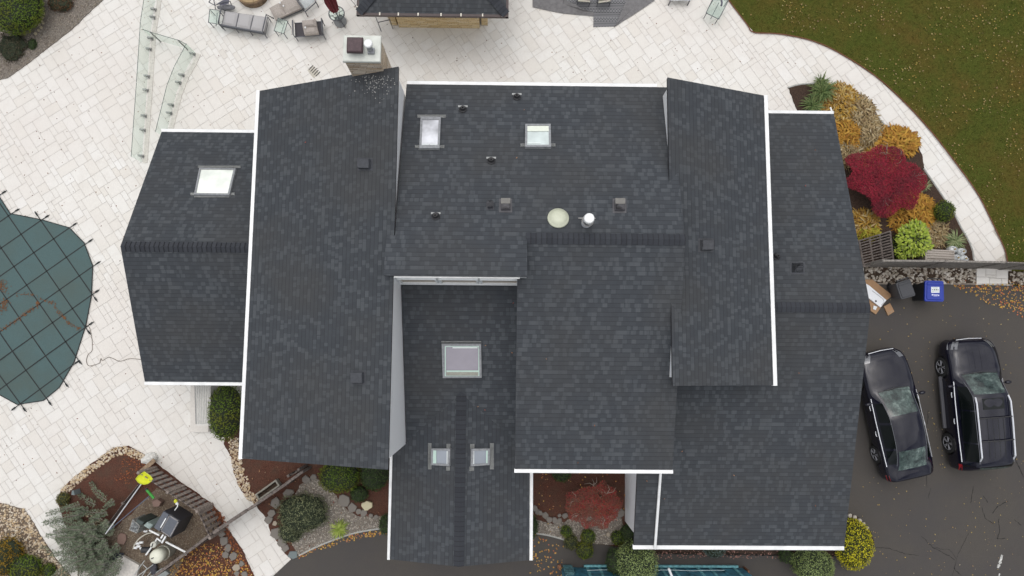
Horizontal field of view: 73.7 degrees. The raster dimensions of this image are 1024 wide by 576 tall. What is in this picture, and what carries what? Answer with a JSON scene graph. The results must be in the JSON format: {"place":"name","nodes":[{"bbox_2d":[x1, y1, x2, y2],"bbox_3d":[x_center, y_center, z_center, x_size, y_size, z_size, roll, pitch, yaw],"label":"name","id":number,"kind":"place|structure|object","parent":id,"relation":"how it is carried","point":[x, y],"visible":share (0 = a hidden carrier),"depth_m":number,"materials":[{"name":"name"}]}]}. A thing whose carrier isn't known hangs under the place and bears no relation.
{"place":"outdoors","nodes":[
{"label":"outdoors","id":0,"kind":"place"},
{"bbox_2d":[0,503,70,575],"bbox_3d":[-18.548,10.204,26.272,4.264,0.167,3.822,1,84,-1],"label":"gravel","id":1,"kind":"structure","parent":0,"point":[30,526],"depth_m":26.36,"materials":[{"name":"beige gravel"}]},
{"bbox_2d":[0,533,26,575],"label":"corner shrub","id":2,"kind":"object","parent":1,"relation":"on","point":[11,550],"visible":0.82,"depth_m":25.84,"materials":[{"name":"yellow plant"}]},
{"bbox_2d":[7,554,44,575],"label":"corner shrub","id":3,"kind":"object","parent":1,"relation":"on","point":[27,565],"visible":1,"depth_m":25.72,"materials":[{"name":"green plant"}]},
{"bbox_2d":[41,562,55,575],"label":"corner shrub","id":4,"kind":"object","parent":1,"relation":"on","point":[49,569],"visible":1,"depth_m":26.02,"materials":[{"name":"green plant"}]},
{"bbox_2d":[0,0,102,79],"bbox_3d":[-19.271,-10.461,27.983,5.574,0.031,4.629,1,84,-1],"label":"gravel","id":5,"kind":"structure","parent":0,"point":[60,19],"depth_m":28.00,"materials":[{"name":"grey gravel"}]},
{"bbox_2d":[0,32,28,63],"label":"shrub","id":6,"kind":"object","parent":5,"relation":"on","point":[12,48],"visible":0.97,"depth_m":27.75,"materials":[{"name":"green plant"}]},
{"bbox_2d":[0,0,44,35],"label":"boxwood","id":7,"kind":"object","parent":5,"relation":"on","point":[17,16],"visible":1,"depth_m":27.09,"materials":[{"name":"green plant"}]},
{"bbox_2d":[47,0,73,12],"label":"shrub","id":8,"kind":"object","parent":5,"relation":"on","point":[60,5],"visible":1,"depth_m":27.88,"materials":[{"name":"green plant"}]},
{"bbox_2d":[59,446,253,575],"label":"garden bed","id":9,"kind":"object","parent":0,"point":[107,484],"visible":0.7,"depth_m":26.46,"materials":[{"name":"brown soil"}]},
{"bbox_2d":[55,491,69,506],"bbox_3d":[-17.279,8.124,26.250,0.607,0.401,0.604,1,84,-1],"label":"dwarf conifer","id":10,"kind":"object","parent":9,"relation":"on","point":[62,499],"visible":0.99,"depth_m":26.16,"materials":[{"name":"green plant"}]},
{"bbox_2d":[40,481,123,575],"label":"weeping cedar","id":11,"kind":"object","parent":9,"relation":"on","point":[88,555],"visible":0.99,"depth_m":25.89,"materials":[{"name":"green plant"}]},
{"bbox_2d":[60,446,144,492],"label":"gravel","id":12,"kind":"structure","parent":9,"relation":"on","point":[78,478],"depth_m":26.48,"materials":[{"name":"beige gravel"}]},
{"bbox_2d":[129,514,147,532],"bbox_3d":[-14.124,8.969,26.008,0.352,0.975,0.430,19,84,1],"label":"control box","id":13,"kind":"object","parent":9,"relation":"on","point":[135,527],"visible":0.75,"depth_m":25.55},
{"bbox_2d":[103,488,217,575],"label":"gravel bed","id":14,"kind":"object","parent":9,"relation":"on","point":[177,536],"visible":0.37,"depth_m":26.42,"materials":[{"name":"gravel"}]},
{"bbox_2d":[79,549,140,575],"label":"patio slab","id":15,"kind":"structure","parent":14,"relation":"on","point":[129,567],"depth_m":26.18,"materials":[{"name":"grey concrete"}]},
{"bbox_2d":[149,542,175,563],"bbox_3d":[-13.239,10.043,25.865,0.570,1.175,0.570,1,84,-1],"label":"pool filter","id":16,"kind":"object","parent":14,"relation":"on","point":[161,553],"visible":0.99,"depth_m":25.47,"materials":[{"name":"white plastic"}]},
{"bbox_2d":[154,505,192,537],"bbox_3d":[-12.806,8.841,25.903,0.747,1.240,0.708,31,84,3],"label":"pool heater","id":17,"kind":"object","parent":9,"relation":"on","point":[171,523],"visible":1,"depth_m":25.40,"materials":[{"name":"black metal"}]},
{"bbox_2d":[136,466,225,539],"bbox_3d":[-12.352,7.954,25.897,3.713,1.586,0.527,42,85,4],"label":"picket fence","id":18,"kind":"object","parent":9,"relation":"on","point":[204,507],"visible":0.99,"depth_m":25.80,"materials":[{"name":"brown wood"}]},
{"bbox_2d":[105,471,152,533],"bbox_3d":[-14.377,7.943,25.352,0.512,0.420,2.783,41,85,3],"label":"skimmer net","id":19,"kind":"object","parent":18,"relation":"attached to","point":[141,479],"visible":1,"depth_m":25.30,"materials":[{"name":"yellow plastic"}]},
{"bbox_2d":[153,531,212,575],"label":"picket fence","id":20,"kind":"object","parent":9,"relation":"on","point":[199,543],"visible":0.84,"depth_m":25.29,"materials":[{"name":"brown wood"}]},
{"bbox_2d":[170,544,251,575],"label":"fallen leaves","id":21,"kind":"object","parent":9,"relation":"on","point":[195,565],"visible":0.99,"depth_m":26.35,"materials":[{"name":"orange plant"}]},
{"bbox_2d":[209,507,253,575],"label":"fallen leaves","id":22,"kind":"object","parent":9,"relation":"on","point":[215,510],"visible":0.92,"depth_m":26.44,"materials":[{"name":"orange plant"}]},
{"bbox_2d":[224,425,389,558],"bbox_3d":[-7.792,7.780,26.678,6.899,0.618,5.502,1,84,-1],"label":"garden bed","id":23,"kind":"object","parent":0,"point":[275,470],"visible":0.28,"depth_m":26.57,"materials":[{"name":"brown soil"}]},
{"bbox_2d":[228,437,257,503],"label":"gravel","id":24,"kind":"structure","parent":23,"relation":"on","point":[242,479],"depth_m":26.52,"materials":[{"name":"beige gravel"}]},
{"bbox_2d":[255,479,281,499],"bbox_3d":[-9.409,7.777,26.375,0.981,0.317,0.289,-35,85,-4],"label":"planter box","id":25,"kind":"object","parent":23,"relation":"on","point":[269,488],"visible":0.97,"depth_m":26.32,"materials":[{"name":"white wood"}]},
{"bbox_2d":[247,466,311,510],"bbox_3d":[-8.814,7.615,26.012,2.479,1.366,0.128,-35,85,-4],"label":"picket fence","id":26,"kind":"object","parent":23,"relation":"on","point":[291,480],"visible":1,"depth_m":25.42,"materials":[{"name":"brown wood"}]},
{"bbox_2d":[272,489,330,535],"bbox_3d":[-8.002,8.600,26.071,2.230,1.106,1.744,1,84,-1],"label":"juniper","id":27,"kind":"object","parent":23,"relation":"on","point":[303,513],"visible":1,"depth_m":25.85,"materials":[{"name":"green plant"}]},
{"bbox_2d":[292,479,379,554],"bbox_3d":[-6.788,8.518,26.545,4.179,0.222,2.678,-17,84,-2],"label":"gravel","id":28,"kind":"structure","parent":23,"relation":"on","point":[323,531],"depth_m":26.50,"materials":[{"name":"grey gravel"}]},
{"bbox_2d":[278,524,301,544],"bbox_3d":[-8.503,9.342,26.177,1.066,0.671,1.032,-39,86,-4],"label":"juniper","id":29,"kind":"object","parent":28,"relation":"on","point":[286,535],"visible":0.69,"depth_m":26.03,"materials":[{"name":"green plant"}]},
{"bbox_2d":[327,519,348,538],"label":"ornamental grass","id":30,"kind":"object","parent":28,"relation":"on","point":[340,529],"depth_m":26.33,"materials":[{"name":"plant"}]},
{"bbox_2d":[317,465,360,493],"bbox_3d":[-6.569,7.181,26.053,1.722,1.194,1.341,1,84,-1],"label":"evergreen shrub","id":31,"kind":"object","parent":23,"relation":"on","point":[338,478],"visible":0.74,"depth_m":25.73,"materials":[{"name":"green plant"}]},
{"bbox_2d":[350,485,368,503],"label":"evergreen shrub","id":32,"kind":"object","parent":23,"relation":"on","point":[358,494],"visible":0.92,"depth_m":26.13,"materials":[{"name":"green plant"}]},
{"bbox_2d":[359,468,388,492],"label":"evergreen shrub","id":33,"kind":"object","parent":23,"relation":"on","point":[373,479],"visible":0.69,"depth_m":25.80,"materials":[{"name":"green plant"}]},
{"bbox_2d":[378,513,387,535],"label":"evergreen shrub","id":34,"kind":"object","parent":23,"relation":"on","point":[383,526],"visible":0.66,"depth_m":26.00,"materials":[{"name":"green plant"}]},
{"bbox_2d":[0,0,1012,575],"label":"patio","id":35,"kind":"structure","parent":0,"point":[130,380],"depth_m":27.82,"materials":[{"name":"stone"}]},
{"bbox_2d":[0,190,100,411],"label":"pool cover","id":36,"kind":"object","parent":35,"relation":"on","point":[43,260],"visible":1,"depth_m":26.84,"materials":[{"name":"teal fabric"}]},
{"bbox_2d":[0,280,80,330],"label":"leaf litter","id":37,"kind":"object","parent":36,"relation":"on","point":[37,302],"visible":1,"depth_m":26.80,"materials":[{"name":"brown plant"}]},
{"bbox_2d":[102,483,139,529],"bbox_3d":[-14.935,8.329,26.319,0.129,0.596,2.341,37,85,3],"label":"pole","id":38,"kind":"object","parent":35,"relation":"on","point":[123,503],"visible":0.69,"depth_m":26.25,"materials":[{"name":"grey metal"}]},
{"bbox_2d":[131,0,160,162],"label":"glass fence","id":39,"kind":"object","parent":35,"relation":"on","point":[147,115],"visible":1,"depth_m":27.79,"materials":[{"name":"white"}]},
{"bbox_2d":[155,45,200,131],"bbox_3d":[-13.541,-7.894,27.398,0.560,0.851,3.794,16,84,1],"label":"glass fence","id":40,"kind":"object","parent":35,"relation":"on","point":[182,88],"visible":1,"depth_m":27.79,"materials":[{"name":"white"}]},
{"bbox_2d":[190,385,219,431],"bbox_3d":[-11.910,4.530,26.168,1.245,1.128,2.030,1,84,-1],"label":"storage bench","id":41,"kind":"object","parent":35,"relation":"on","point":[201,396],"visible":0.58,"depth_m":25.69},
{"bbox_2d":[209,0,234,10],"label":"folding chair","id":42,"kind":"object","parent":35,"relation":"on","point":[225,5],"visible":0.92,"depth_m":27.92,"materials":[{"name":"grey metal"}]},
{"bbox_2d":[207,386,240,441],"bbox_3d":[-10.839,4.680,25.831,1.346,1.612,2.276,1,84,-1],"label":"hedge","id":43,"kind":"object","parent":35,"relation":"on","point":[224,412],"visible":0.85,"depth_m":25.38,"materials":[{"name":"green plant"}]},
{"bbox_2d":[212,509,247,533],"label":"picket gate","id":44,"kind":"structure","parent":35,"relation":"on","point":[231,520],"depth_m":25.35,"materials":[{"name":"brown wood"}]},
{"bbox_2d":[217,7,273,37],"bbox_3d":[-10.811,-10.835,27.835,2.026,0.662,0.833,9,84,0],"label":"patio sofa","id":45,"kind":"object","parent":35,"relation":"on","point":[245,22],"visible":1,"depth_m":27.74,"materials":[{"name":"grey fabric"}]},
{"bbox_2d":[239,0,266,7],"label":"fire pit","id":46,"kind":"object","parent":35,"relation":"on","point":[253,3],"visible":1,"depth_m":27.96,"materials":[{"name":"stone"}]},
{"bbox_2d":[269,0,304,21],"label":"chaise cushion","id":47,"kind":"object","parent":35,"relation":"on","point":[283,9],"visible":0.91,"depth_m":27.96,"materials":[{"name":"beige fabric"}]},
{"bbox_2d":[291,18,325,40],"bbox_3d":[-8.298,-10.535,27.845,1.296,0.638,0.638,-4,84,-1],"label":"loveseat","id":48,"kind":"object","parent":35,"relation":"on","point":[299,31],"visible":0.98,"depth_m":27.80,"materials":[{"name":"grey metal"}]},
{"bbox_2d":[302,19,318,35],"bbox_3d":[-8.171,-10.565,27.647,0.591,0.320,0.618,-9,84,-2],"label":"folded cushion","id":49,"kind":"object","parent":48,"relation":"on","point":[310,27],"visible":1,"depth_m":27.58,"materials":[{"name":"beige fabric"}]},
{"bbox_2d":[324,0,346,27],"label":"umbrella","id":50,"kind":"object","parent":35,"relation":"on","point":[332,6],"visible":0.9,"depth_m":27.11,"materials":[{"name":"red fabric"}]},
{"bbox_2d":[356,0,508,27],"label":"pavilion","id":51,"kind":"structure","parent":35,"relation":"on","point":[436,13],"depth_m":25.46,"materials":[{"name":"wood"}]},
{"bbox_2d":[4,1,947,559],"bbox_3d":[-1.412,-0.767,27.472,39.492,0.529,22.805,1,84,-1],"label":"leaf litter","id":52,"kind":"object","parent":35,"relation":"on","point":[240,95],"visible":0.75,"depth_m":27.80,"materials":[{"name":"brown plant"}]},
{"bbox_2d":[533,0,653,26],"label":"rug","id":53,"kind":"object","parent":35,"relation":"on","point":[613,14],"visible":1,"depth_m":28.37,"materials":[{"name":"fabric"}]},
{"bbox_2d":[862,259,1004,268],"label":"retaining wall","id":54,"kind":"structure","parent":35,"relation":"on","point":[934,263],"depth_m":26.35,"materials":[{"name":"grey concrete"}]},
{"bbox_2d":[979,262,1023,268],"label":"garden gate","id":55,"kind":"structure","parent":54,"relation":"attached to","point":[1007,264],"depth_m":26.47,"materials":[{"name":"grey wood"}]},
{"bbox_2d":[533,473,625,546],"bbox_3d":[2.501,8.396,26.779,5.469,0.520,3.863,1,84,-1],"label":"garden bed","id":56,"kind":"object","parent":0,"point":[553,493],"visible":0.18,"depth_m":26.67,"materials":[{"name":"brown soil"}]},
{"bbox_2d":[563,534,578,550],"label":"boxwood","id":57,"kind":"object","parent":56,"relation":"on","point":[571,542],"visible":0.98,"depth_m":26.19,"materials":[{"name":"green plant"}]},
{"bbox_2d":[564,477,622,529],"bbox_3d":[3.074,8.210,25.850,2.158,1.705,1.837,-28,85,-3],"label":"japanese maple","id":58,"kind":"object","parent":56,"relation":"on","point":[593,499],"visible":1,"depth_m":25.33,"materials":[{"name":"red plant"}]},
{"bbox_2d":[620,523,633,542],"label":"evergreen shrub","id":59,"kind":"object","parent":56,"relation":"on","point":[627,533],"visible":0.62,"depth_m":26.09,"materials":[{"name":"green plant"}]},
{"bbox_2d":[536,516,622,544],"bbox_3d":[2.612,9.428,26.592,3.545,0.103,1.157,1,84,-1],"label":"gravel","id":60,"kind":"structure","parent":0,"point":[552,534],"depth_m":26.59,"materials":[{"name":"grey gravel"}]},
{"bbox_2d":[575,541,593,559],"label":"boxwood","id":61,"kind":"object","parent":60,"relation":"on","point":[584,550],"visible":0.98,"depth_m":26.13,"materials":[{"name":"green plant"}]},
{"bbox_2d":[580,528,596,544],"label":"boxwood","id":62,"kind":"object","parent":60,"relation":"on","point":[587,536],"visible":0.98,"depth_m":26.20,"materials":[{"name":"green plant"}]},
{"bbox_2d":[274,284,1023,575],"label":"driveway","id":63,"kind":"structure","parent":0,"point":[943,509],"depth_m":26.80,"materials":[{"name":"grey asphalt"}]},
{"bbox_2d":[605,546,619,574],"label":"topiary shrub","id":64,"kind":"object","parent":63,"relation":"on","point":[612,560],"visible":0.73,"depth_m":25.48,"materials":[{"name":"green plant"}]},
{"bbox_2d":[616,538,658,575],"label":"topiary shrub","id":65,"kind":"object","parent":63,"relation":"on","point":[636,562],"visible":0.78,"depth_m":24.86,"materials":[{"name":"green plant"}]},
{"bbox_2d":[790,550,835,575],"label":"topiary shrub","id":66,"kind":"object","parent":63,"relation":"on","point":[811,563],"visible":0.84,"depth_m":25.50,"materials":[{"name":"green plant"}]},
{"bbox_2d":[865,279,890,313],"bbox_3d":[14.312,0.285,27.224,1.332,0.130,1.040,40,85,3],"label":"cardboard box","id":67,"kind":"object","parent":63,"relation":"on","point":[881,291],"visible":0.77,"depth_m":27.18,"materials":[{"name":"brown cardboard"}]},
{"bbox_2d":[866,284,885,306],"bbox_3d":[14.312,0.275,27.123,1.091,0.093,0.404,41,85,3],"label":"foam board","id":68,"kind":"object","parent":67,"relation":"on","point":[877,298],"visible":0.89,"depth_m":27.08,"materials":[{"name":"white plastic"}]},
{"bbox_2d":[861,347,932,481],"bbox_3d":[14.707,4.837,26.196,2.390,1.470,5.001,-12,88,-2],"label":"parked sedan","id":69,"kind":"object","parent":63,"relation":"on","point":[900,449],"visible":0.91,"depth_m":25.84,"materials":[{"name":"black paint"}]},
{"bbox_2d":[887,277,914,298],"bbox_3d":[15.189,0.048,26.807,0.632,1.029,0.777,-15,84,-2],"label":"trash bin","id":70,"kind":"object","parent":63,"relation":"on","point":[900,289],"visible":1,"depth_m":26.34,"materials":[{"name":"black plastic"}]},
{"bbox_2d":[912,278,943,301],"bbox_3d":[16.256,0.124,26.786,0.784,1.079,0.920,1,84,-1],"label":"recycling bin","id":71,"kind":"object","parent":63,"relation":"on","point":[927,290],"visible":1,"depth_m":26.29,"materials":[{"name":"blue plastic"}]},
{"bbox_2d":[935,338,1015,470],"bbox_3d":[17.805,4.438,26.056,2.479,1.846,5.041,-4,88,-1],"label":"parked suv","id":72,"kind":"object","parent":63,"relation":"on","point":[977,413],"visible":1,"depth_m":25.70,"materials":[{"name":"black paint"}]},
{"bbox_2d":[948,280,1023,316],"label":"fallen leaves","id":73,"kind":"object","parent":63,"relation":"on","point":[1014,290],"visible":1,"depth_m":27.31,"materials":[{"name":"orange plant"}]},
{"bbox_2d":[557,564,751,575],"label":"dumpster","id":74,"kind":"object","parent":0,"point":[694,570],"visible":0.78,"depth_m":26.05,"materials":[{"name":"metal"}]},
{"bbox_2d":[632,513,873,555],"bbox_3d":[9.434,9.614,26.811,9.524,0.370,1.787,1,84,-1],"label":"garden bed","id":75,"kind":"object","parent":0,"point":[756,552],"visible":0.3,"depth_m":26.66,"materials":[{"name":"brown soil"}]},
{"bbox_2d":[778,550,792,563],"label":"evergreen shrub","id":76,"kind":"object","parent":75,"relation":"on","point":[785,555],"visible":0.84,"depth_m":26.16,"materials":[{"name":"green plant"}]},
{"bbox_2d":[835,518,875,570],"bbox_3d":[13.025,9.822,26.105,1.617,1.259,2.030,1,84,-1],"label":"golden shrub","id":77,"kind":"object","parent":75,"relation":"on","point":[857,552],"visible":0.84,"depth_m":25.75,"materials":[{"name":"yellow plant"}]},
{"bbox_2d":[730,0,1023,261],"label":"lawn","id":78,"kind":"structure","parent":0,"point":[996,137],"depth_m":28.32,"materials":[{"name":"green plant"}]},
{"bbox_2d":[729,0,1007,261],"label":"lawn edging","id":79,"kind":"object","parent":78,"relation":"on","point":[902,100],"visible":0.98,"depth_m":28.09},
{"bbox_2d":[742,0,1023,261],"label":"fallen leaves","id":80,"kind":"object","parent":78,"relation":"on","point":[938,78],"visible":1,"depth_m":28.29,"materials":[{"name":"orange plant"}]},
{"bbox_2d":[789,84,974,263],"bbox_3d":[14.787,-4.610,27.897,7.676,0.250,7.634,1,84,-1],"label":"garden bed","id":81,"kind":"object","parent":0,"point":[798,93],"visible":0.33,"depth_m":27.68,"materials":[{"name":"brown soil"}]},
{"bbox_2d":[800,92,825,110],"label":"yucca","id":82,"kind":"object","parent":81,"relation":"on","point":[812,105],"visible":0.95,"depth_m":27.84,"materials":[{"name":"plant"}]},
{"bbox_2d":[806,77,840,101],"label":"yucca","id":83,"kind":"object","parent":81,"relation":"on","point":[822,91],"visible":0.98,"depth_m":27.83,"materials":[{"name":"plant"}]},
{"bbox_2d":[817,80,863,123],"bbox_3d":[13.428,-7.561,27.966,2.148,0.465,2.212,1,84,-1],"label":"ornamental shrub","id":84,"kind":"object","parent":81,"relation":"on","point":[841,95],"visible":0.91,"depth_m":27.87,"materials":[{"name":"yellow plant"}]},
{"bbox_2d":[836,115,864,151],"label":"ornamental shrub","id":85,"kind":"object","parent":81,"relation":"on","point":[849,133],"visible":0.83,"depth_m":27.72,"materials":[{"name":"plant"}]},
{"bbox_2d":[840,140,863,173],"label":"hosta","id":86,"kind":"object","parent":81,"relation":"on","point":[850,149],"visible":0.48,"depth_m":27.71,"materials":[{"name":"beige plant"}]},
{"bbox_2d":[844,92,880,134],"bbox_3d":[14.302,-6.992,27.912,1.754,0.445,2.303,1,84,-1],"label":"ornamental shrub","id":87,"kind":"object","parent":81,"relation":"on","point":[869,109],"visible":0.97,"depth_m":27.83,"materials":[{"name":"beige plant"}]},
{"bbox_2d":[852,207,881,240],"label":"ornamental shrub","id":88,"kind":"object","parent":81,"relation":"on","point":[867,217],"visible":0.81,"depth_m":27.36,"materials":[{"name":"yellow plant"}]},
{"bbox_2d":[857,223,881,243],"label":"hosta","id":89,"kind":"object","parent":81,"relation":"on","point":[873,231],"visible":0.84,"depth_m":27.31,"materials":[{"name":"yellow plant"}]},
{"bbox_2d":[857,115,885,149],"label":"shrub","id":90,"kind":"object","parent":81,"relation":"on","point":[868,137],"visible":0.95,"depth_m":27.73,"materials":[{"name":"beige plant"}]},
{"bbox_2d":[858,231,893,267],"bbox_3d":[14.207,-1.472,27.003,1.469,0.935,1.176,-13,84,-2],"label":"lattice crate","id":91,"kind":"object","parent":81,"relation":"on","point":[885,248],"visible":0.84,"depth_m":26.57,"materials":[{"name":"brown wood"}]},
{"bbox_2d":[845,143,927,217],"bbox_3d":[14.770,-4.315,27.223,2.689,1.125,3.328,-45,86,-5],"label":"japanese maple","id":92,"kind":"object","parent":81,"relation":"on","point":[884,182],"visible":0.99,"depth_m":26.84,"materials":[{"name":"red plant"}]},
{"bbox_2d":[867,122,921,159],"bbox_3d":[15.575,-5.977,27.798,2.450,0.513,1.772,1,84,-1],"label":"ornamental shrub","id":93,"kind":"object","parent":81,"relation":"on","point":[906,140],"visible":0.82,"depth_m":27.71,"materials":[{"name":"plant"}]},
{"bbox_2d":[887,190,935,233],"bbox_3d":[16.174,-2.996,27.487,2.457,0.545,2.333,1,84,-1],"label":"ornamental shrub","id":94,"kind":"object","parent":81,"relation":"on","point":[922,214],"visible":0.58,"depth_m":27.41,"materials":[{"name":"orange plant"}]},
{"bbox_2d":[894,218,933,259],"bbox_3d":[15.965,-1.948,27.075,1.620,0.933,1.720,1,84,-1],"label":"hydrangea","id":95,"kind":"object","parent":81,"relation":"on","point":[913,241],"visible":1,"depth_m":26.93,"materials":[{"name":"green plant"}]},
{"bbox_2d":[919,218,949,248],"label":"hosta","id":96,"kind":"object","parent":81,"relation":"on","point":[938,239],"visible":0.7,"depth_m":27.41,"materials":[{"name":"beige plant"}]},
{"bbox_2d":[918,249,954,259],"bbox_3d":[16.855,-1.267,27.139,1.155,0.604,0.436,3,84,0],"label":"bench","id":97,"kind":"object","parent":81,"relation":"on","point":[933,254],"visible":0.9,"depth_m":26.86,"materials":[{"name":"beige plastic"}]},
{"bbox_2d":[932,199,956,222],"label":"boxwood","id":98,"kind":"object","parent":81,"relation":"on","point":[944,210],"visible":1,"depth_m":27.05,"materials":[{"name":"green plant"}]},
{"bbox_2d":[923,168,974,259],"bbox_3d":[17.769,-3.043,27.640,0.268,0.063,4.189,-25,85,-3],"label":"bed edging","id":99,"kind":"object","parent":81,"relation":"on","point":[933,182],"visible":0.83,"depth_m":27.59,"materials":[{"name":"stone"}]},
{"bbox_2d":[943,230,967,248],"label":"ornamental grass","id":100,"kind":"object","parent":81,"relation":"on","point":[954,240],"depth_m":27.34,"materials":[{"name":"plant"}]},
{"bbox_2d":[864,267,975,282],"bbox_3d":[16.348,-0.465,27.468,4.507,0.250,0.690,1,84,-1],"label":"stone strip","id":101,"kind":"object","parent":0,"point":[884,269],"visible":0.43,"depth_m":27.35,"materials":[{"name":"stone"}]},
{"bbox_2d":[865,267,976,284],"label":"river stones","id":102,"kind":"object","parent":101,"relation":"on","point":[887,274],"visible":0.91,"depth_m":27.32,"materials":[{"name":"grey stone"}]},
{"bbox_2d":[976,269,1007,283],"bbox_3d":[19.239,-0.459,27.488,1.295,0.275,0.613,1,84,-1],"label":"paved landing","id":103,"kind":"object","parent":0,"point":[987,276],"visible":0.98,"depth_m":27.35,"materials":[{"name":"stone"}]},
{"bbox_3d":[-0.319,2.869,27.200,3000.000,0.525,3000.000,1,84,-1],"label":"ground","id":104,"kind":"structure","parent":0,"visible":0},
{"bbox_2d":[120,35,870,566],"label":"house","id":105,"kind":"structure","parent":104,"relation":"on","point":[366,263],"depth_m":22.08,"materials":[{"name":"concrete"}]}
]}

